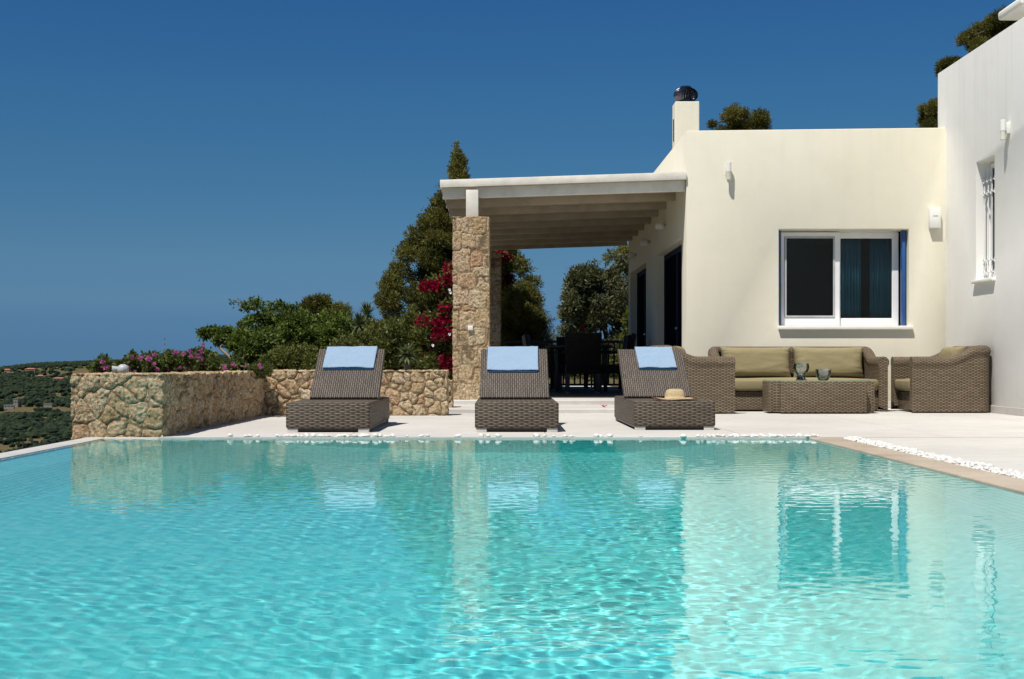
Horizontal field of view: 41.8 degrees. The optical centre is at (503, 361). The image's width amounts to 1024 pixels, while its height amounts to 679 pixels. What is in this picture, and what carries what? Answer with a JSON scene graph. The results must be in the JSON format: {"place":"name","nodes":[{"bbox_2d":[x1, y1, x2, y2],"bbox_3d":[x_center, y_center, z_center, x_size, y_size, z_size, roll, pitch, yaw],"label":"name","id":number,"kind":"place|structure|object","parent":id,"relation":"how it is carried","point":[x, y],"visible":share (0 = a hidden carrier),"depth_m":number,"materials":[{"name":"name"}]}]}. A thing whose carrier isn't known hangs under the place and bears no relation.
{"place":"outdoors","nodes":[
{"label":"outdoors","id":0,"kind":"place"},
{"bbox_2d":[0,362,617,452],"bbox_3d":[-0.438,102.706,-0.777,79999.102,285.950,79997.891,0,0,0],"label":"terrain","id":1,"kind":"structure","parent":0,"point":[3,448],"depth_m":1646.63,"materials":[{"name":"green plant"}]},
{"bbox_2d":[3,405,14,408],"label":"house","id":2,"kind":"structure","parent":1,"relation":"on","point":[9,406],"depth_m":1441.76,"materials":[{"name":"grey"}]},
{"bbox_2d":[13,399,17,407],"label":"house","id":3,"kind":"structure","parent":1,"relation":"on","point":[15,402],"depth_m":1464.46,"materials":[{"name":"white paint"}]},
{"bbox_2d":[25,368,35,371],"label":"house","id":4,"kind":"structure","parent":1,"relation":"on","point":[32,369],"depth_m":2871.39,"materials":[{"name":"tile"}]},
{"bbox_2d":[44,404,52,407],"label":"house","id":5,"kind":"structure","parent":1,"relation":"on","point":[47,405],"depth_m":1512.13,"materials":[{"name":"grey"}]},
{"bbox_2d":[0,351,228,452],"bbox_3d":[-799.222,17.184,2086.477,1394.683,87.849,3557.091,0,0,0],"label":"forest","id":6,"kind":"object","parent":1,"relation":"on","point":[17,426],"visible":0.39,"depth_m":1691.10,"materials":[{"name":"green plant"}]},
{"bbox_2d":[70,370,264,438],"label":"planter wall","id":7,"kind":"structure","parent":1,"relation":"on","point":[131,404],"depth_m":10.65,"materials":[{"name":"stone"}]},
{"bbox_2d":[85,353,116,372],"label":"lantana","id":8,"kind":"object","parent":7,"relation":"in","point":[102,363],"visible":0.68,"depth_m":12.02,"materials":[{"name":"green plant"}]},
{"bbox_2d":[112,364,128,372],"bbox_3d":[-3.098,0.062,10.850,0.137,0.075,0.092,0,0,0],"label":"garden spotlight","id":9,"kind":"object","parent":7,"relation":"on","point":[122,368],"visible":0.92,"depth_m":10.82,"materials":[{"name":"grey plastic"}]},
{"bbox_2d":[113,349,168,372],"bbox_3d":[-3.227,0.043,11.992,0.491,0.325,0.715,0,0,0],"label":"lantana","id":10,"kind":"object","parent":7,"relation":"in","point":[147,362],"visible":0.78,"depth_m":11.86,"materials":[{"name":"green plant"}]},
{"bbox_2d":[149,348,198,371],"bbox_3d":[-3.111,0.042,12.583,0.480,0.328,0.799,0,0,-17],"label":"lantana","id":11,"kind":"object","parent":7,"relation":"in","point":[185,361],"visible":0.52,"depth_m":12.38,"materials":[{"name":"green plant"}]},
{"bbox_2d":[177,342,225,370],"bbox_3d":[-3.047,0.008,13.394,0.640,0.405,0.692,0,0,0],"label":"lantana","id":12,"kind":"object","parent":7,"relation":"on","point":[209,360],"visible":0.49,"depth_m":13.21,"materials":[{"name":"green plant"}]},
{"bbox_2d":[222,353,273,378],"bbox_3d":[-2.801,0.072,14.388,0.698,0.314,0.709,0,0,0],"label":"lantana","id":13,"kind":"object","parent":7,"relation":"in","point":[262,369],"visible":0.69,"depth_m":14.27,"materials":[{"name":"green plant"}]},
{"bbox_2d":[195,323,282,363],"bbox_3d":[-3.912,-0.166,19.930,1.462,0.832,1.182,0,0,23],"label":"pistachio tree","id":14,"kind":"object","parent":1,"relation":"on","point":[241,342],"visible":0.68,"depth_m":19.54,"materials":[{"name":"green plant"}]},
{"bbox_2d":[226,294,388,369],"bbox_3d":[-3.085,-0.300,21.984,3.233,1.555,2.584,0,0,0],"label":"pistachio tree","id":15,"kind":"object","parent":1,"relation":"on","point":[291,323],"visible":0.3,"depth_m":21.20,"materials":[{"name":"green plant"}]},
{"bbox_2d":[255,337,365,369],"bbox_3d":[-2.653,0.326,18.480,1.772,1.360,1.490,0,0,0],"label":"garden bush","id":16,"kind":"object","parent":1,"relation":"on","point":[305,356],"visible":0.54,"depth_m":18.13,"materials":[{"name":"green plant"}]},
{"bbox_2d":[299,291,353,319],"bbox_3d":[-3.458,-0.027,26.048,1.108,2.682,1.442,0,0,-8],"label":"pine tree","id":17,"kind":"object","parent":1,"relation":"on","point":[314,304],"visible":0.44,"depth_m":25.66,"materials":[{"name":"green plant"}]},
{"bbox_2d":[349,311,367,335],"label":"yucca","id":18,"kind":"object","parent":1,"relation":"on","point":[359,320],"visible":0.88,"depth_m":19.96,"materials":[{"name":"green plant"}]},
{"bbox_2d":[352,302,377,328],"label":"yucca","id":19,"kind":"object","parent":1,"relation":"on","point":[367,308],"visible":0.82,"depth_m":20.45,"materials":[{"name":"green plant"}]},
{"bbox_2d":[328,303,452,377],"bbox_3d":[-1.664,0.059,19.505,2.567,1.914,1.863,0,0,0],"label":"garden bush","id":20,"kind":"object","parent":1,"relation":"on","point":[389,337],"visible":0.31,"depth_m":18.88,"materials":[{"name":"green plant"}]},
{"bbox_2d":[384,316,400,369],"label":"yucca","id":21,"kind":"object","parent":1,"relation":"on","point":[398,368],"visible":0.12,"depth_m":19.27,"materials":[{"name":"green plant"}]},
{"bbox_2d":[395,340,419,369],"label":"yucca","id":22,"kind":"object","parent":1,"relation":"on","point":[406,351],"visible":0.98,"depth_m":17.56,"materials":[{"name":"green plant"}]},
{"bbox_2d":[411,259,452,379],"bbox_3d":[-0.886,-0.242,18.722,0.831,2.450,1.194,0,0,0],"label":"bougainvillea","id":23,"kind":"object","parent":1,"relation":"on","point":[435,324],"visible":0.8,"depth_m":18.42,"materials":[{"name":"red plant"}]},
{"bbox_2d":[371,141,545,369],"bbox_3d":[-0.952,-1.817,28.847,3.753,5.661,2.910,0,0,0],"label":"pine tree","id":24,"kind":"object","parent":1,"relation":"on","point":[429,250],"visible":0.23,"depth_m":27.89,"materials":[{"name":"green plant"}]},
{"bbox_2d":[492,249,519,339],"bbox_3d":[-0.085,-0.792,26.172,0.830,3.546,0.777,0,0,0],"label":"pine tree","id":25,"kind":"object","parent":1,"relation":"on","point":[508,280],"visible":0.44,"depth_m":26.06,"materials":[{"name":"green plant"}]},
{"bbox_2d":[501,275,559,376],"bbox_3d":[0.360,-0.386,26.943,1.861,2.805,2.279,0,0,0],"label":"pine tree","id":26,"kind":"object","parent":1,"relation":"on","point":[523,316],"visible":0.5,"depth_m":26.50,"materials":[{"name":"green plant"}]},
{"bbox_2d":[548,350,618,386],"bbox_3d":[1.713,0.368,27.194,2.323,1.250,0.760,0,0,4],"label":"garden hedge","id":27,"kind":"object","parent":1,"relation":"on","point":[610,362],"visible":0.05,"depth_m":27.09,"materials":[{"name":"green plant"}]},
{"bbox_2d":[554,253,628,350],"bbox_3d":[2.785,-0.924,34.002,3.217,3.899,2.724,0,0,0],"label":"olive tree","id":28,"kind":"object","parent":1,"relation":"on","point":[587,303],"visible":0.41,"depth_m":33.38,"materials":[{"name":"green plant"}]},
{"bbox_2d":[597,242,628,265],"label":"pine tree","id":29,"kind":"object","parent":1,"relation":"on","point":[615,255],"visible":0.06,"depth_m":40.00,"materials":[{"name":"green plant"}]},
{"bbox_2d":[618,306,628,348],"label":"garden bush","id":30,"kind":"object","parent":1,"relation":"on","point":[625,323],"visible":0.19,"depth_m":28.39,"materials":[{"name":"green plant"}]},
{"bbox_2d":[705,102,774,129],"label":"pine tree","id":31,"kind":"object","parent":1,"relation":"on","point":[734,117],"visible":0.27,"depth_m":45.28,"materials":[{"name":"green plant"}]},
{"bbox_2d":[914,97,937,127],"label":"pine tree","id":32,"kind":"object","parent":1,"relation":"on","point":[928,117],"visible":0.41,"depth_m":41.45,"materials":[{"name":"green plant"}]},
{"bbox_2d":[934,55,961,77],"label":"pine tree","id":33,"kind":"object","parent":1,"relation":"on","point":[944,63],"visible":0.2,"depth_m":47.90,"materials":[{"name":"green plant"}]},
{"bbox_2d":[953,5,1017,52],"bbox_3d":[14.651,-4.661,38.014,3.856,11.320,2.290,0,0,0],"label":"pine tree","id":34,"kind":"object","parent":1,"relation":"on","point":[989,27],"visible":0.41,"depth_m":37.83,"materials":[{"name":"green plant"}]},
{"bbox_2d":[0,0,1015,366],"label":"sky","id":35,"kind":"structure","parent":0,"point":[163,163],"materials":[{"name":"blue"}]},
{"bbox_2d":[579,324,584,332],"bbox_3d":[1.300,-0.437,22.000,0.110,0.357,0.110,0,0,0],"label":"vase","id":36,"kind":"object","parent":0,"point":[583,327],"visible":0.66,"depth_m":21.99,"materials":[{"name":"black"}]},
{"bbox_2d":[549,387,622,397],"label":"terrace floor","id":37,"kind":"structure","parent":0,"point":[589,392],"depth_m":20.45,"materials":[{"name":"tile"}]},
{"bbox_2d":[490,252,501,346],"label":"stone column","id":38,"kind":"structure","parent":37,"relation":"on","point":[495,300],"depth_m":24.71,"materials":[{"name":"brown stone"}]},
{"bbox_2d":[522,335,554,389],"bbox_3d":[0.628,0.023,22.907,0.624,0.938,0.610,0,0,-2],"label":"dining chair","id":39,"kind":"object","parent":37,"relation":"on","point":[523,341],"visible":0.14,"depth_m":22.79,"materials":[{"name":"wicker"}]},
{"bbox_2d":[524,334,562,391],"bbox_3d":[0.647,0.023,21.884,0.624,0.938,0.610,0,0,5],"label":"dining chair","id":40,"kind":"object","parent":37,"relation":"on","point":[551,367],"visible":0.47,"depth_m":21.61,"materials":[{"name":"wicker"}]},
{"bbox_2d":[501,340,622,385],"bbox_3d":[1.100,0.035,25.750,2.400,0.870,0.060,0,0,0],"label":"railing","id":41,"kind":"object","parent":37,"relation":"on","point":[554,341],"visible":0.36,"depth_m":25.73,"materials":[{"name":"black metal"}]},
{"bbox_2d":[556,337,587,388],"bbox_3d":[1.250,0.023,24.162,0.610,0.938,0.624,0,0,0],"label":"dining chair","id":42,"kind":"object","parent":37,"relation":"on","point":[562,356],"visible":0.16,"depth_m":24.35,"materials":[{"name":"wicker"}]},
{"bbox_2d":[545,345,612,391],"bbox_3d":[1.250,0.117,22.600,1.000,0.750,2.400,0,0,0],"label":"dining table","id":43,"kind":"object","parent":37,"relation":"on","point":[558,347],"visible":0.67,"depth_m":21.50,"materials":[{"name":"brown wood"}]},
{"bbox_2d":[562,333,602,392],"bbox_3d":[1.245,0.023,21.038,0.610,0.938,0.624,0,0,0],"label":"dining chair","id":44,"kind":"object","parent":37,"relation":"on","point":[583,351],"visible":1,"depth_m":20.80,"materials":[{"name":"wicker"}]},
{"bbox_2d":[593,335,630,390],"bbox_3d":[1.852,0.023,22.694,0.624,0.938,0.610,0,0,-2],"label":"dining chair","id":45,"kind":"object","parent":37,"relation":"on","point":[626,342],"visible":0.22,"depth_m":22.89,"materials":[{"name":"wicker"}]},
{"bbox_2d":[599,333,635,390],"bbox_3d":[1.833,0.023,21.620,0.624,0.938,0.610,0,0,6],"label":"dining chair","id":46,"kind":"object","parent":37,"relation":"on","point":[610,368],"visible":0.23,"depth_m":21.36,"materials":[{"name":"wicker"}]},
{"bbox_2d":[159,408,1023,438],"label":"deck","id":47,"kind":"structure","parent":0,"point":[892,423],"depth_m":12.14,"materials":[{"name":"stone"}]},
{"bbox_2d":[286,349,389,431],"bbox_3d":[-1.473,0.241,12.230,0.710,0.717,1.860,0,0,0],"label":"sun lounger","id":48,"kind":"object","parent":47,"relation":"on","point":[345,400],"visible":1,"depth_m":11.89,"materials":[{"name":"wicker"}]},
{"bbox_2d":[322,346,377,369],"bbox_3d":[-1.436,-0.016,12.625,0.490,0.258,0.338,0,0,0],"label":"towel","id":49,"kind":"object","parent":48,"relation":"on","point":[350,358],"visible":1,"depth_m":12.57,"materials":[{"name":"blue fabric"}]},
{"bbox_2d":[262,369,449,415],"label":"garden wall","id":50,"kind":"structure","parent":47,"relation":"on","point":[412,392],"depth_m":14.79,"materials":[{"name":"stone"}]},
{"bbox_2d":[448,379,453,407],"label":"garden wall","id":51,"kind":"structure","parent":47,"relation":"on","point":[450,399],"depth_m":15.92,"materials":[{"name":"stone"}]},
{"bbox_2d":[452,216,490,399],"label":"stone column","id":52,"kind":"structure","parent":47,"relation":"on","point":[471,236],"depth_m":17.15,"materials":[{"name":"beige stone"}]},
{"bbox_2d":[440,172,685,252],"bbox_3d":[0.772,-2.144,21.462,3.173,0.589,8.515,0,0,0],"label":"pergola","id":53,"kind":"object","parent":52,"relation":"on","point":[573,211],"visible":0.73,"depth_m":19.40,"materials":[{"name":"white paint"}]},
{"bbox_2d":[475,349,558,431],"bbox_3d":[0.115,0.241,12.270,0.710,0.717,1.860,0,0,0],"label":"sun lounger","id":54,"kind":"object","parent":47,"relation":"on","point":[514,401],"visible":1,"depth_m":11.59,"materials":[{"name":"wicker"}]},
{"bbox_2d":[487,346,538,371],"bbox_3d":[0.091,-0.016,12.649,0.484,0.255,0.370,0,0,0],"label":"towel","id":55,"kind":"object","parent":54,"relation":"on","point":[514,359],"visible":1,"depth_m":12.60,"materials":[{"name":"blue fabric"}]},
{"bbox_2d":[449,386,613,412],"bbox_3d":[0.831,0.600,22.750,3.061,0.100,14.500,0,0,0],"label":"terrace step","id":56,"kind":"object","parent":47,"relation":"on","point":[562,409],"visible":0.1,"depth_m":15.61,"materials":[{"name":"stone"}]},
{"bbox_2d":[454,398,613,404],"bbox_3d":[0.831,0.546,17.500,3.061,0.108,1.000,0,0,0],"label":"terrace edge","id":57,"kind":"object","parent":56,"relation":"on","point":[585,401],"visible":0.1,"depth_m":17.00,"materials":[{"name":"stone"}]},
{"bbox_2d":[614,349,714,429],"bbox_3d":[1.483,0.241,12.610,0.715,0.717,1.860,0,0,-1],"label":"sun lounger","id":58,"kind":"object","parent":47,"relation":"on","point":[637,406],"visible":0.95,"depth_m":12.38,"materials":[{"name":"wicker"}]},
{"bbox_2d":[634,347,676,369],"bbox_3d":[1.474,-0.015,13.003,0.375,0.256,0.342,0,0,0],"label":"towel","id":59,"kind":"object","parent":58,"relation":"on","point":[655,358],"visible":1,"depth_m":12.95,"materials":[{"name":"blue fabric"}]},
{"bbox_2d":[651,389,698,400],"bbox_3d":[1.535,0.300,12.000,0.431,0.107,0.390,0,0,-20],"label":"straw hat","id":60,"kind":"object","parent":58,"relation":"on","point":[674,394],"visible":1,"depth_m":11.94,"materials":[{"name":"beige wicker"}]},
{"bbox_2d":[649,345,734,412],"bbox_3d":[2.166,0.200,15.700,0.947,0.770,0.895,0,0,0],"label":"armchair","id":61,"kind":"object","parent":47,"relation":"on","point":[711,378],"visible":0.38,"depth_m":15.27,"materials":[{"name":"wicker"}]},
{"bbox_2d":[385,435,1023,479],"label":"pebble strip","id":62,"kind":"object","parent":47,"relation":"on","point":[983,466],"visible":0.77,"depth_m":8.24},
{"bbox_2d":[708,346,888,409],"bbox_3d":[3.565,0.200,16.419,2.055,0.770,0.937,0,0,0],"label":"sofa","id":63,"kind":"object","parent":47,"relation":"on","point":[755,366],"visible":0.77,"depth_m":16.44,"materials":[{"name":"fabric"}]},
{"bbox_2d":[762,380,873,412],"bbox_3d":[3.655,0.403,15.580,1.220,0.365,0.600,0,0,0],"label":"coffee table","id":64,"kind":"object","parent":47,"relation":"on","point":[819,396],"visible":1,"depth_m":15.28,"materials":[{"name":"wicker"}]},
{"bbox_2d":[793,363,808,379],"bbox_3d":[3.431,0.119,15.450,0.188,0.200,0.188,0,0,0],"label":"glass candle bowl","id":65,"kind":"object","parent":64,"relation":"on","point":[800,377],"visible":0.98,"depth_m":15.41,"materials":[{"name":"glass"}]},
{"bbox_2d":[815,369,830,379],"bbox_3d":[3.687,0.154,15.450,0.178,0.130,0.178,0,0,0],"label":"glass candle bowl","id":66,"kind":"object","parent":64,"relation":"on","point":[827,377],"visible":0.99,"depth_m":15.40,"materials":[{"name":"glass"}]},
{"bbox_2d":[629,0,1023,415],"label":"house","id":67,"kind":"structure","parent":47,"relation":"on","point":[748,254],"depth_m":17.30,"materials":[{"name":"beige paint"}]},
{"bbox_2d":[637,268,645,346],"bbox_3d":[2.510,-0.570,23.600,0.065,2.120,2.780,0,0,0],"label":"sliding door","id":68,"kind":"structure","parent":67,"relation":"in","point":[641,276],"depth_m":24.38,"materials":[{"name":"glass"}]},
{"bbox_2d":[640,239,649,245],"bbox_3d":[2.283,-1.910,21.600,0.159,0.110,0.140,0,0,0],"label":"porch lamp","id":69,"kind":"object","parent":67,"relation":"attached to","point":[644,242],"visible":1,"depth_m":21.55,"materials":[{"name":"grey plastic"}]},
{"bbox_2d":[655,222,665,229],"bbox_3d":[2.283,-1.970,19.500,0.159,0.110,0.140,0,0,0],"label":"porch lamp","id":70,"kind":"object","parent":67,"relation":"attached to","point":[659,225],"visible":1,"depth_m":19.45,"materials":[{"name":"grey plastic"}]},
{"bbox_2d":[664,245,681,346],"bbox_3d":[2.510,-0.570,19.275,0.065,2.120,3.030,0,0,0],"label":"sliding door","id":71,"kind":"structure","parent":67,"relation":"in","point":[672,260],"depth_m":19.79,"materials":[{"name":"glass"}]},
{"bbox_2d":[725,162,730,179],"bbox_3d":[2.895,-2.442,17.245,0.067,0.225,0.108,0,0,0],"label":"wall lamp","id":72,"kind":"object","parent":67,"relation":"attached to","point":[728,170],"visible":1,"depth_m":17.20,"materials":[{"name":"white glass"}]},
{"bbox_2d":[780,231,897,325],"bbox_3d":[4.393,-1.077,17.528,1.545,1.247,0.124,0,0,0],"label":"window","id":73,"kind":"structure","parent":67,"relation":"in","point":[835,320],"depth_m":17.48,"materials":[{"name":"white plastic"}]},
{"bbox_2d":[840,239,860,317],"bbox_3d":[4.530,-1.077,17.661,0.348,1.187,0.066,0,0,0],"label":"curtain","id":74,"kind":"object","parent":67,"relation":"hanging from","point":[850,278],"visible":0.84,"depth_m":17.66,"materials":[{"name":"teal fabric"}]},
{"bbox_2d":[870,239,890,317],"bbox_3d":[4.980,-1.077,17.661,0.308,1.187,0.066,0,0,0],"label":"curtain","id":75,"kind":"object","parent":67,"relation":"hanging from","point":[880,278],"visible":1,"depth_m":17.66,"materials":[{"name":"teal fabric"}]},
{"bbox_2d":[929,208,940,228],"bbox_3d":[5.553,-1.843,17.261,0.140,0.265,0.076,0,0,0],"label":"wall box","id":76,"kind":"object","parent":67,"relation":"attached to","point":[934,218],"visible":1,"depth_m":17.23,"materials":[{"name":"grey plastic"}]},
{"bbox_2d":[990,162,994,276],"bbox_3d":[5.878,-1.680,15.870,0.025,1.400,0.580,0,0,0],"label":"wing window","id":77,"kind":"structure","parent":67,"relation":"in","point":[992,165],"depth_m":16.07,"materials":[{"name":"white metal"}]},
{"bbox_2d":[1000,120,1009,139],"bbox_3d":[5.645,-2.603,15.100,0.108,0.225,0.067,0,0,0],"label":"wall lamp","id":78,"kind":"object","parent":67,"relation":"attached to","point":[1004,127],"visible":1,"depth_m":15.07,"materials":[{"name":"white glass"}]},
{"bbox_2d":[891,345,990,411],"bbox_3d":[5.209,0.200,15.950,0.947,0.770,0.895,0,0,0],"label":"armchair","id":79,"kind":"object","parent":47,"relation":"on","point":[951,379],"visible":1,"depth_m":15.52,"materials":[{"name":"wicker"}]},
{"bbox_2d":[865,438,1023,472],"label":"side deck","id":80,"kind":"structure","parent":0,"point":[1005,453],"depth_m":9.25,"materials":[{"name":"stone"}]},
{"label":"pool basin","id":81,"kind":"structure","parent":0,"visible":0},
{"bbox_2d":[0,438,103,458],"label":"pool edge","id":82,"kind":"object","parent":81,"relation":"attached to","point":[38,448],"visible":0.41,"depth_m":9.41,"materials":[{"name":"white stone"}]},
{"bbox_2d":[85,437,158,438],"bbox_3d":[-3.019,1.502,10.654,0.598,1.796,0.132,0,0,0],"label":"wall ledge","id":83,"kind":"object","parent":82,"relation":"attached to","point":[126,437],"depth_m":10.62,"materials":[{"name":"stone"}]},
{"bbox_2d":[0,439,1023,678],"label":"pool water","id":84,"kind":"structure","parent":81,"relation":"in","point":[466,559],"depth_m":4.08,"materials":[{"name":"teal liquid"}]},
{"bbox_2d":[809,438,1023,492],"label":"coping","id":85,"kind":"object","parent":81,"relation":"on","point":[997,480],"visible":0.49,"depth_m":7.78,"materials":[{"name":"stone"}]}
]}

